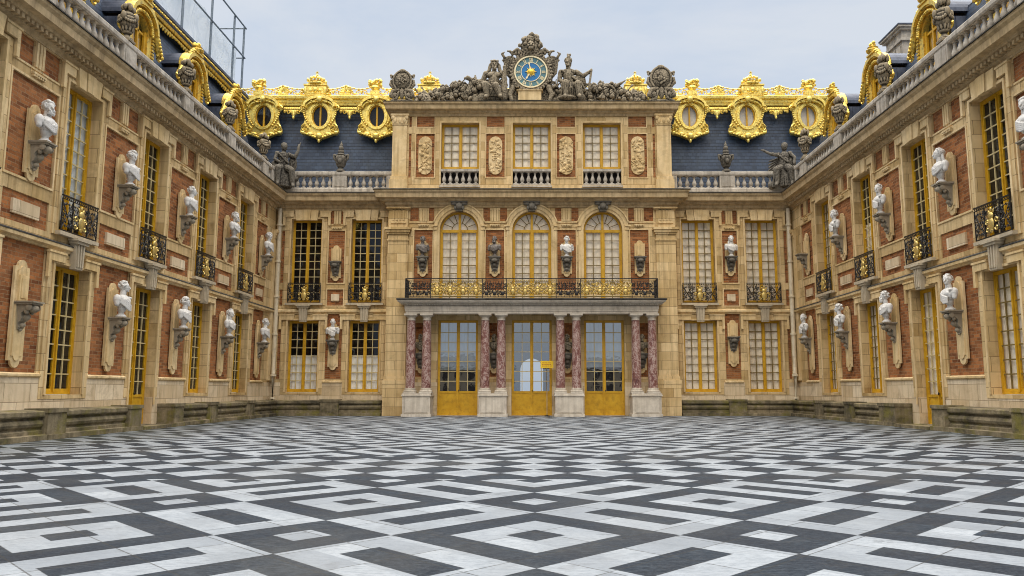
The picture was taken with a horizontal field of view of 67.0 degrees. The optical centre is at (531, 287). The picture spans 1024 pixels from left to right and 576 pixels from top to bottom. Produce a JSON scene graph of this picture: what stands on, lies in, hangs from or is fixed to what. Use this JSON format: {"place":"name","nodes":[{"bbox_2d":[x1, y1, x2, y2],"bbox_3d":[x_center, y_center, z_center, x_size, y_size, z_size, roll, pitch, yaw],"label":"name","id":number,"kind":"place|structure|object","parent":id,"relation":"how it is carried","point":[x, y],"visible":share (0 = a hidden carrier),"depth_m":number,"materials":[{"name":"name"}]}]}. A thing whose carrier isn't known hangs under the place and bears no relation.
{"place":"outdoors","nodes":[
{"label":"outdoors","id":0,"kind":"place"},
{"bbox_2d":[0,392,1023,575],"bbox_3d":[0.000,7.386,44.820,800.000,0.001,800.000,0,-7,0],"label":"courtyard floor","id":1,"kind":"structure","parent":0,"point":[534,496],"depth_m":10.62,"materials":[{"name":"white tile"}]},
{"bbox_2d":[0,405,143,444],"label":"stone bench","id":2,"kind":"object","parent":1,"relation":"on","point":[29,425],"visible":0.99,"depth_m":24.02,"materials":[{"name":"beige stone"}]},
{"bbox_2d":[0,0,286,423],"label":"palace wing","id":3,"kind":"structure","parent":1,"relation":"on","point":[85,229],"depth_m":28.84,"materials":[{"name":"beige stone"}]},
{"bbox_2d":[34,99,57,141],"bbox_3d":[-14.807,-5.106,23.664,0.485,1.372,0.934,0,-7,0],"label":"bust","id":4,"kind":"object","parent":3,"relation":"on","point":[46,123],"visible":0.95,"depth_m":23.53,"materials":[{"name":"white stone"}]},
{"bbox_2d":[46,266,78,393],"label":"window","id":5,"kind":"structure","parent":3,"relation":"in","point":[60,359],"depth_m":26.13,"materials":[{"name":"paint"}]},
{"bbox_2d":[59,89,91,235],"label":"window","id":6,"kind":"structure","parent":3,"relation":"in","point":[80,108],"depth_m":26.58,"materials":[{"name":"paint"}]},
{"bbox_2d":[113,280,131,316],"bbox_3d":[-14.800,0.386,28.038,0.459,1.358,0.934,0,-7,0],"label":"bust","id":7,"kind":"object","parent":3,"relation":"on","point":[122,301],"visible":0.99,"depth_m":27.91,"materials":[{"name":"white stone"}]},
{"bbox_2d":[117,2,138,44],"bbox_3d":[-15.359,-10.104,29.414,0.732,1.618,0.736,-6,-9,37],"label":"roof urn","id":8,"kind":"object","parent":3,"relation":"on","point":[127,20],"visible":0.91,"depth_m":29.24,"materials":[{"name":"grey stone"}]},
{"bbox_2d":[122,150,140,184],"bbox_3d":[-14.807,-4.453,28.672,0.474,1.378,0.934,0,-7,0],"label":"bust","id":9,"kind":"object","parent":3,"relation":"on","point":[131,170],"visible":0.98,"depth_m":28.53,"materials":[{"name":"white stone"}]},
{"bbox_2d":[128,287,150,423],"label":"door","id":10,"kind":"structure","parent":3,"relation":"in","point":[141,315],"depth_m":31.02,"materials":[{"name":"paint"}]},
{"bbox_2d":[138,138,159,259],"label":"window","id":11,"kind":"structure","parent":3,"relation":"in","point":[152,151],"depth_m":31.85,"materials":[{"name":"paint"}]},
{"bbox_2d":[177,296,191,327],"bbox_3d":[-14.813,1.031,33.046,0.485,1.380,0.934,0,-7,0],"label":"bust","id":12,"kind":"object","parent":3,"relation":"on","point":[184,315],"visible":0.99,"depth_m":32.91,"materials":[{"name":"white stone"}]},
{"bbox_2d":[178,59,195,94],"bbox_3d":[-15.359,-9.448,34.417,0.732,1.618,0.736,6,-9,-37],"label":"roof urn","id":13,"kind":"object","parent":3,"relation":"on","point":[186,73],"visible":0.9,"depth_m":34.25,"materials":[{"name":"grey stone"}]},
{"bbox_2d":[184,186,197,214],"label":"bust","id":14,"kind":"object","parent":3,"relation":"on","point":[191,202],"visible":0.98,"depth_m":33.53,"materials":[{"name":"white stone"}]},
{"bbox_2d":[188,302,202,392],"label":"window","id":15,"kind":"structure","parent":3,"relation":"in","point":[195,343],"depth_m":36.08,"materials":[{"name":"paint"}]},
{"bbox_2d":[156,0,246,87],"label":"scaffold","id":16,"kind":"object","parent":3,"relation":"on","point":[195,21],"visible":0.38,"depth_m":47.40,"materials":[{"name":"metal"}]},
{"bbox_2d":[194,173,209,276],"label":"window","id":17,"kind":"structure","parent":3,"relation":"in","point":[204,181],"depth_m":36.86,"materials":[{"name":"paint"}]},
{"bbox_2d":[222,100,237,131],"bbox_3d":[-15.359,-8.798,39.379,0.732,1.618,0.736,-6,-9,37],"label":"roof urn","id":18,"kind":"object","parent":3,"relation":"on","point":[230,113],"visible":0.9,"depth_m":39.20,"materials":[{"name":"grey stone"}]},
{"bbox_2d":[224,309,235,335],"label":"bust","id":19,"kind":"object","parent":3,"relation":"on","point":[229,324],"visible":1,"depth_m":37.86,"materials":[{"name":"white stone"}]},
{"bbox_2d":[229,212,240,237],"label":"bust","id":20,"kind":"object","parent":3,"relation":"on","point":[234,226],"visible":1,"depth_m":38.49,"materials":[{"name":"white stone"}]},
{"bbox_2d":[231,313,241,391],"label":"window","id":21,"kind":"structure","parent":3,"relation":"in","point":[238,317],"depth_m":41.06,"materials":[{"name":"paint"}]},
{"bbox_2d":[237,200,246,291],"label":"window","id":22,"kind":"structure","parent":3,"relation":"in","point":[243,213],"depth_m":41.87,"materials":[{"name":"paint"}]},
{"bbox_2d":[257,132,270,160],"bbox_3d":[-15.359,-8.149,44.337,0.732,1.618,0.736,-6,-9,37],"label":"roof urn","id":23,"kind":"object","parent":3,"relation":"on","point":[263,144],"visible":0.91,"depth_m":44.16,"materials":[{"name":"grey stone"}]},
{"bbox_2d":[260,318,269,341],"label":"bust","id":24,"kind":"object","parent":3,"relation":"on","point":[265,332],"visible":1,"depth_m":42.87,"materials":[{"name":"white stone"}]},
{"bbox_2d":[264,232,273,254],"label":"bust","id":25,"kind":"object","parent":3,"relation":"on","point":[269,245],"visible":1,"depth_m":43.51,"materials":[{"name":"white stone"}]},
{"bbox_2d":[141,424,176,429],"bbox_3d":[-14.970,5.377,30.031,1.160,0.140,2.610,0,-7,0],"label":"doorstep","id":26,"kind":"object","parent":1,"relation":"on","point":[151,426],"visible":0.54,"depth_m":29.98,"materials":[{"name":"stone"}]},
{"bbox_2d":[156,400,277,426],"bbox_3d":[-14.840,6.039,38.123,0.820,0.930,13.630,0,-7,0],"label":"stone bench","id":27,"kind":"object","parent":1,"relation":"on","point":[183,414],"visible":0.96,"depth_m":35.05,"materials":[{"name":"beige stone"}]},
{"bbox_2d":[275,399,381,415],"bbox_3d":[-11.935,6.872,44.474,6.630,0.930,0.820,0,-7,0],"label":"stone bench","id":28,"kind":"object","parent":1,"relation":"on","point":[330,407],"visible":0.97,"depth_m":44.27,"materials":[{"name":"brown stone"}]},
{"bbox_2d":[396,278,666,416],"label":"portico","id":29,"kind":"structure","parent":1,"relation":"on","point":[648,403],"depth_m":43.41,"materials":[{"name":"beige stone"}]},
{"bbox_2d":[415,334,422,352],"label":"bust","id":30,"kind":"object","parent":29,"relation":"on","point":[418,345],"visible":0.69,"depth_m":44.12,"materials":[{"name":"grey stone"}]},
{"bbox_2d":[490,334,496,352],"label":"bust","id":31,"kind":"object","parent":29,"relation":"on","point":[493,345],"visible":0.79,"depth_m":44.09,"materials":[{"name":"grey stone"}]},
{"bbox_2d":[565,334,571,352],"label":"bust","id":32,"kind":"object","parent":29,"relation":"on","point":[568,345],"visible":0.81,"depth_m":44.10,"materials":[{"name":"grey stone"}]},
{"bbox_2d":[640,334,647,352],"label":"bust","id":33,"kind":"object","parent":29,"relation":"on","point":[643,344],"visible":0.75,"depth_m":44.11,"materials":[{"name":"grey stone"}]},
{"bbox_2d":[241,71,828,415],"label":"palace main block","id":34,"kind":"structure","parent":1,"relation":"on","point":[631,189],"depth_m":45.83,"materials":[{"name":"stone"}]},
{"bbox_2d":[269,208,282,399],"bbox_3d":[-14.980,1.236,45.303,0.345,12.080,0.516,3,-8,-20],"label":"drainpipe","id":35,"kind":"object","parent":34,"relation":"attached to","point":[276,296],"visible":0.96,"depth_m":45.36,"materials":[{"name":"beige paint"}]},
{"bbox_2d":[271,142,300,189],"bbox_3d":[-14.843,-7.394,46.324,1.920,3.037,1.358,4,-8,-28],"label":"stone statue","id":36,"kind":"object","parent":34,"relation":"on","point":[286,177],"visible":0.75,"depth_m":46.10,"materials":[{"name":"grey stone"}]},
{"bbox_2d":[287,321,318,391],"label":"window","id":37,"kind":"structure","parent":34,"relation":"in","point":[303,336],"depth_m":45.65,"materials":[{"name":"paint"}]},
{"bbox_2d":[291,221,321,302],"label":"window","id":38,"kind":"structure","parent":34,"relation":"in","point":[307,235],"depth_m":47.53,"materials":[{"name":"paint"}]},
{"bbox_2d":[325,319,339,339],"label":"bust","id":39,"kind":"object","parent":34,"relation":"on","point":[332,330],"visible":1,"depth_m":44.99,"materials":[{"name":"white stone"}]},
{"bbox_2d":[333,141,348,170],"bbox_3d":[-11.570,-7.963,46.932,0.768,1.924,0.719,7,-10,-42],"label":"finial vase","id":40,"kind":"object","parent":34,"relation":"on","point":[340,158],"visible":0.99,"depth_m":46.73,"materials":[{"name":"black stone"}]},
{"bbox_2d":[348,321,379,391],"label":"window","id":41,"kind":"structure","parent":34,"relation":"in","point":[364,336],"depth_m":45.64,"materials":[{"name":"paint"}]},
{"bbox_2d":[351,221,381,302],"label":"window","id":42,"kind":"structure","parent":34,"relation":"in","point":[367,235],"depth_m":47.69,"materials":[{"name":"paint"}]},
{"bbox_2d":[389,69,415,100],"bbox_3d":[-7.760,-12.134,46.387,1.592,2.091,0.586,0,-7,0],"label":"stone cartouche","id":43,"kind":"object","parent":34,"relation":"on","point":[402,84],"visible":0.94,"depth_m":46.22,"materials":[{"name":"grey stone"}]},
{"bbox_2d":[415,236,429,255],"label":"bust","id":44,"kind":"object","parent":34,"relation":"on","point":[422,248],"visible":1,"depth_m":44.81,"materials":[{"name":"stone"}]},
{"bbox_2d":[437,320,477,414],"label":"double door","id":45,"kind":"structure","parent":34,"relation":"in","point":[457,339],"depth_m":44.82,"materials":[{"name":"paint"}]},
{"bbox_2d":[439,212,478,297],"bbox_3d":[-4.260,-1.850,45.819,2.670,5.835,0.680,0,-7,0],"label":"arched window","id":46,"kind":"structure","parent":34,"relation":"in","point":[459,232],"depth_m":45.66,"materials":[{"name":"paint"}]},
{"bbox_2d":[442,125,478,168],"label":"window","id":47,"kind":"structure","parent":34,"relation":"in","point":[460,143],"depth_m":46.48,"materials":[{"name":"paint"}]},
{"bbox_2d":[414,75,508,100],"bbox_3d":[-4.138,-11.856,46.720,5.936,2.048,0.852,0,-7,0],"label":"stone trophy","id":48,"kind":"object","parent":34,"relation":"on","point":[460,90],"visible":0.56,"depth_m":46.44,"materials":[{"name":"grey stone"}]},
{"bbox_2d":[477,59,507,100],"bbox_3d":[-2.386,-12.425,46.347,1.888,2.813,1.544,0,-7,0],"label":"stone statue","id":49,"kind":"object","parent":34,"relation":"on","point":[493,90],"visible":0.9,"depth_m":46.18,"materials":[{"name":"grey stone"}]},
{"bbox_2d":[488,236,500,255],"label":"bust","id":50,"kind":"object","parent":34,"relation":"on","point":[494,248],"visible":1,"depth_m":44.82,"materials":[{"name":"stone"}]},
{"bbox_2d":[501,32,560,100],"bbox_3d":[-0.046,-13.246,46.492,3.605,4.350,1.082,0,-7,0],"label":"clock surround","id":51,"kind":"object","parent":34,"relation":"on","point":[531,44],"visible":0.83,"depth_m":46.43,"materials":[{"name":"grey stone"}]},
{"bbox_2d":[514,56,547,87],"bbox_3d":[-0.050,-12.962,46.320,2.000,2.000,0.234,0,-7,0],"label":"clock","id":52,"kind":"object","parent":51,"relation":"attached to","point":[530,71],"visible":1,"depth_m":46.36,"materials":[{"name":"blue ceramic"}]},
{"bbox_2d":[512,212,550,297],"bbox_3d":[0.000,-1.850,45.819,2.670,5.835,0.680,0,-7,0],"label":"arched window","id":53,"kind":"structure","parent":34,"relation":"in","point":[531,234],"depth_m":45.66,"materials":[{"name":"paint"}]},
{"bbox_2d":[512,320,551,414],"bbox_3d":[0.000,4.589,44.642,2.310,5.440,0.200,0,-7,0],"label":"double door","id":54,"kind":"structure","parent":34,"relation":"in","point":[531,402],"depth_m":44.46,"materials":[{"name":"paint"}]},
{"bbox_2d":[513,125,550,168],"bbox_3d":[0.000,-8.431,46.457,2.250,2.790,0.197,0,-7,0],"label":"window","id":55,"kind":"structure","parent":34,"relation":"in","point":[531,143],"depth_m":46.48,"materials":[{"name":"paint"}]},
{"bbox_2d":[560,236,573,255],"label":"bust","id":56,"kind":"object","parent":34,"relation":"on","point":[566,248],"visible":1,"depth_m":44.83,"materials":[{"name":"white stone"}]},
{"bbox_2d":[557,53,592,100],"bbox_3d":[2.598,-12.624,46.372,2.132,3.219,1.546,0,-7,0],"label":"stone statue","id":57,"kind":"object","parent":34,"relation":"on","point":[572,85],"visible":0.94,"depth_m":46.26,"materials":[{"name":"grey stone"}]},
{"bbox_2d":[552,79,647,100],"bbox_3d":[4.099,-11.779,46.714,5.991,1.876,0.843,0,-7,0],"label":"stone trophy","id":58,"kind":"object","parent":34,"relation":"on","point":[603,91],"visible":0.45,"depth_m":46.46,"materials":[{"name":"grey stone"}]},
{"bbox_2d":[583,125,619,168],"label":"window","id":59,"kind":"structure","parent":34,"relation":"in","point":[601,143],"depth_m":46.48,"materials":[{"name":"paint"}]},
{"bbox_2d":[584,212,622,297],"bbox_3d":[4.180,-1.850,45.819,2.670,5.835,0.680,0,-7,0],"label":"arched window","id":60,"kind":"structure","parent":34,"relation":"in","point":[602,231],"depth_m":45.66,"materials":[{"name":"paint"}]},
{"bbox_2d":[584,320,624,414],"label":"double door","id":61,"kind":"structure","parent":34,"relation":"in","point":[603,339],"depth_m":44.84,"materials":[{"name":"paint"}]},
{"bbox_2d":[646,65,675,100],"bbox_3d":[7.760,-12.265,46.406,1.797,2.361,0.583,0,-7,0],"label":"stone cartouche","id":62,"kind":"object","parent":34,"relation":"on","point":[660,81],"visible":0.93,"depth_m":46.23,"materials":[{"name":"grey stone"}]},
{"bbox_2d":[681,221,714,302],"bbox_3d":[9.910,-1.564,46.364,1.950,5.030,0.197,0,-7,0],"label":"window","id":63,"kind":"structure","parent":34,"relation":"in","point":[697,236],"depth_m":46.41,"materials":[{"name":"paint"}]},
{"bbox_2d":[684,321,717,391],"bbox_3d":[9.910,4.038,45.630,1.950,4.170,0.196,0,-7,0],"label":"window","id":64,"kind":"structure","parent":34,"relation":"in","point":[699,337],"depth_m":45.66,"materials":[{"name":"paint"}]},
{"bbox_2d":[718,141,733,170],"bbox_3d":[11.780,-7.963,46.932,0.768,1.924,0.719,-7,-10,42],"label":"finial vase","id":65,"kind":"object","parent":34,"relation":"on","point":[725,158],"visible":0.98,"depth_m":46.73,"materials":[{"name":"grey stone"}]},
{"bbox_2d":[724,235,737,255],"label":"bust","id":66,"kind":"object","parent":34,"relation":"on","point":[730,247],"visible":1,"depth_m":45.63,"materials":[{"name":"white stone"}]},
{"bbox_2d":[745,221,778,302],"bbox_3d":[13.700,-1.564,46.367,1.950,5.030,0.201,0,-7,0],"label":"window","id":67,"kind":"structure","parent":34,"relation":"in","point":[760,236],"depth_m":46.43,"materials":[{"name":"paint"}]},
{"bbox_2d":[748,321,781,391],"bbox_3d":[13.700,4.038,45.633,1.950,4.170,0.201,0,-7,0],"label":"window","id":68,"kind":"structure","parent":34,"relation":"in","point":[764,337],"depth_m":45.65,"materials":[{"name":"paint"}]},
{"bbox_2d":[760,142,795,189],"bbox_3d":[14.937,-7.298,46.385,2.313,2.977,1.358,-4,-8,28],"label":"stone statue","id":69,"kind":"object","parent":34,"relation":"on","point":[782,164],"visible":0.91,"depth_m":46.10,"materials":[{"name":"grey stone"}]},
{"bbox_2d":[786,208,798,399],"bbox_3d":[15.260,1.236,45.303,0.345,12.080,0.516,-3,-8,20],"label":"drainpipe","id":70,"kind":"object","parent":34,"relation":"attached to","point":[791,287],"visible":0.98,"depth_m":45.36,"materials":[{"name":"beige paint"}]},
{"bbox_2d":[541,361,552,415],"bbox_3d":[0.852,5.676,43.699,0.651,3.100,0.398,4,-8,-28],"label":"notice sign","id":71,"kind":"object","parent":1,"relation":"on","point":[546,364],"visible":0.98,"depth_m":43.84,"materials":[{"name":"metal"}]},
{"bbox_2d":[682,399,793,415],"bbox_3d":[12.085,6.872,44.474,6.930,0.930,0.820,0,-7,0],"label":"stone bench","id":72,"kind":"object","parent":1,"relation":"on","point":[736,407],"visible":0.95,"depth_m":44.27,"materials":[{"name":"beige stone"}]},
{"bbox_2d":[791,400,913,425],"bbox_3d":[15.140,6.046,38.173,0.820,0.930,13.530,0,-7,0],"label":"stone bench","id":73,"kind":"object","parent":1,"relation":"on","point":[888,414],"visible":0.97,"depth_m":35.60,"materials":[{"name":"beige stone"}]},
{"bbox_2d":[781,0,1023,423],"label":"palace wing","id":74,"kind":"structure","parent":1,"relation":"on","point":[957,93],"depth_m":31.15,"materials":[{"name":"beige stone"}]},
{"bbox_2d":[799,314,808,337],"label":"bust","id":75,"kind":"object","parent":74,"relation":"on","point":[803,327],"visible":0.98,"depth_m":42.86,"materials":[{"name":"white stone"}]},
{"bbox_2d":[798,128,811,160],"bbox_3d":[15.661,-8.277,44.349,0.732,1.876,0.736,6,-9,-37],"label":"roof urn","id":76,"kind":"object","parent":74,"relation":"on","point":[804,142],"visible":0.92,"depth_m":44.17,"materials":[{"name":"grey stone"}]},
{"bbox_2d":[821,200,832,290],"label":"window","id":77,"kind":"structure","parent":74,"relation":"in","point":[825,208],"depth_m":41.74,"materials":[{"name":"paint"}]},
{"bbox_2d":[827,313,837,391],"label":"window","id":78,"kind":"structure","parent":74,"relation":"in","point":[830,317],"depth_m":40.95,"materials":[{"name":"paint"}]},
{"bbox_2d":[829,209,839,235],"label":"bust","id":79,"kind":"object","parent":74,"relation":"on","point":[834,224],"visible":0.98,"depth_m":38.49,"materials":[{"name":"white stone"}]},
{"bbox_2d":[831,95,846,131],"bbox_3d":[15.661,-8.927,39.392,0.732,1.876,0.736,6,-9,-37],"label":"roof urn","id":80,"kind":"object","parent":74,"relation":"on","point":[839,110],"visible":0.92,"depth_m":39.22,"materials":[{"name":"grey stone"}]},
{"bbox_2d":[834,303,844,330],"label":"bust","id":81,"kind":"object","parent":74,"relation":"on","point":[839,319],"visible":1,"depth_m":37.88,"materials":[{"name":"white stone"}]},
{"bbox_2d":[860,173,875,276],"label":"window","id":82,"kind":"structure","parent":74,"relation":"in","point":[865,186],"depth_m":36.77,"materials":[{"name":"paint"}]},
{"bbox_2d":[867,302,882,392],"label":"window","id":83,"kind":"structure","parent":74,"relation":"in","point":[872,308],"depth_m":35.92,"materials":[{"name":"paint"}]},
{"bbox_2d":[872,183,885,212],"bbox_3d":[15.100,-3.886,33.690,0.459,1.358,0.934,0,-7,0],"label":"bust","id":84,"kind":"object","parent":74,"relation":"on","point":[879,200],"visible":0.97,"depth_m":33.51,"materials":[{"name":"white stone"}]},
{"bbox_2d":[874,53,892,94],"bbox_3d":[15.661,-9.576,34.438,0.732,1.876,0.736,-6,-9,37],"label":"roof urn","id":85,"kind":"object","parent":74,"relation":"on","point":[883,70],"visible":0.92,"depth_m":34.26,"materials":[{"name":"grey stone"}]},
{"bbox_2d":[879,291,892,321],"bbox_3d":[15.107,0.787,33.078,0.485,1.372,0.934,0,-7,0],"label":"bust","id":86,"kind":"object","parent":74,"relation":"on","point":[885,309],"visible":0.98,"depth_m":32.94,"materials":[{"name":"white stone"}]},
{"bbox_2d":[910,138,932,259],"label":"window","id":87,"kind":"structure","parent":74,"relation":"in","point":[921,205],"depth_m":31.85,"materials":[{"name":"paint"}]},
{"bbox_2d":[920,287,942,423],"bbox_3d":[15.891,2.682,30.278,0.241,5.430,1.941,0,-7,0],"label":"door","id":88,"kind":"structure","parent":74,"relation":"in","point":[929,322],"depth_m":30.84,"materials":[{"name":"paint"}]},
{"bbox_2d":[931,147,948,182],"bbox_3d":[15.110,-4.544,28.683,0.491,1.362,0.934,0,-7,0],"label":"bust","id":89,"kind":"object","parent":74,"relation":"on","point":[939,168],"visible":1,"depth_m":28.54,"materials":[{"name":"white stone"}]},
{"bbox_2d":[932,0,953,44],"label":"roof urn","id":90,"kind":"object","parent":74,"relation":"on","point":[943,15],"visible":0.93,"depth_m":29.25,"materials":[{"name":"grey stone"}]},
{"bbox_2d":[940,273,957,309],"bbox_3d":[15.101,0.140,28.070,0.461,1.354,0.934,0,-7,0],"label":"bust","id":91,"kind":"object","parent":74,"relation":"on","point":[948,294],"visible":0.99,"depth_m":27.91,"materials":[{"name":"white stone"}]},
{"bbox_2d":[980,89,1013,236],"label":"window","id":92,"kind":"structure","parent":74,"relation":"in","point":[995,152],"depth_m":26.93,"materials":[{"name":"paint"}]},
{"bbox_2d":[993,266,1023,393],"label":"window","id":93,"kind":"structure","parent":74,"relation":"in","point":[1006,286],"depth_m":25.78,"materials":[{"name":"paint"}]},
{"bbox_2d":[1015,96,1023,138],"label":"bust","id":94,"kind":"object","parent":74,"relation":"on","point":[1019,124],"visible":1,"depth_m":23.64,"materials":[{"name":"white stone"}]},
{"bbox_2d":[894,424,931,429],"bbox_3d":[15.270,5.377,30.031,1.160,0.140,2.610,0,-7,0],"label":"doorstep","id":95,"kind":"object","parent":1,"relation":"on","point":[921,426],"visible":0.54,"depth_m":29.91,"materials":[{"name":"stone"}]},
{"bbox_2d":[930,405,1023,439],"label":"stone bench","id":96,"kind":"object","parent":1,"relation":"on","point":[996,422],"visible":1,"depth_m":25.78,"materials":[{"name":"beige stone"}]},
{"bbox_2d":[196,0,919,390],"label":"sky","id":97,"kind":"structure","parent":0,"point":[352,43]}
]}

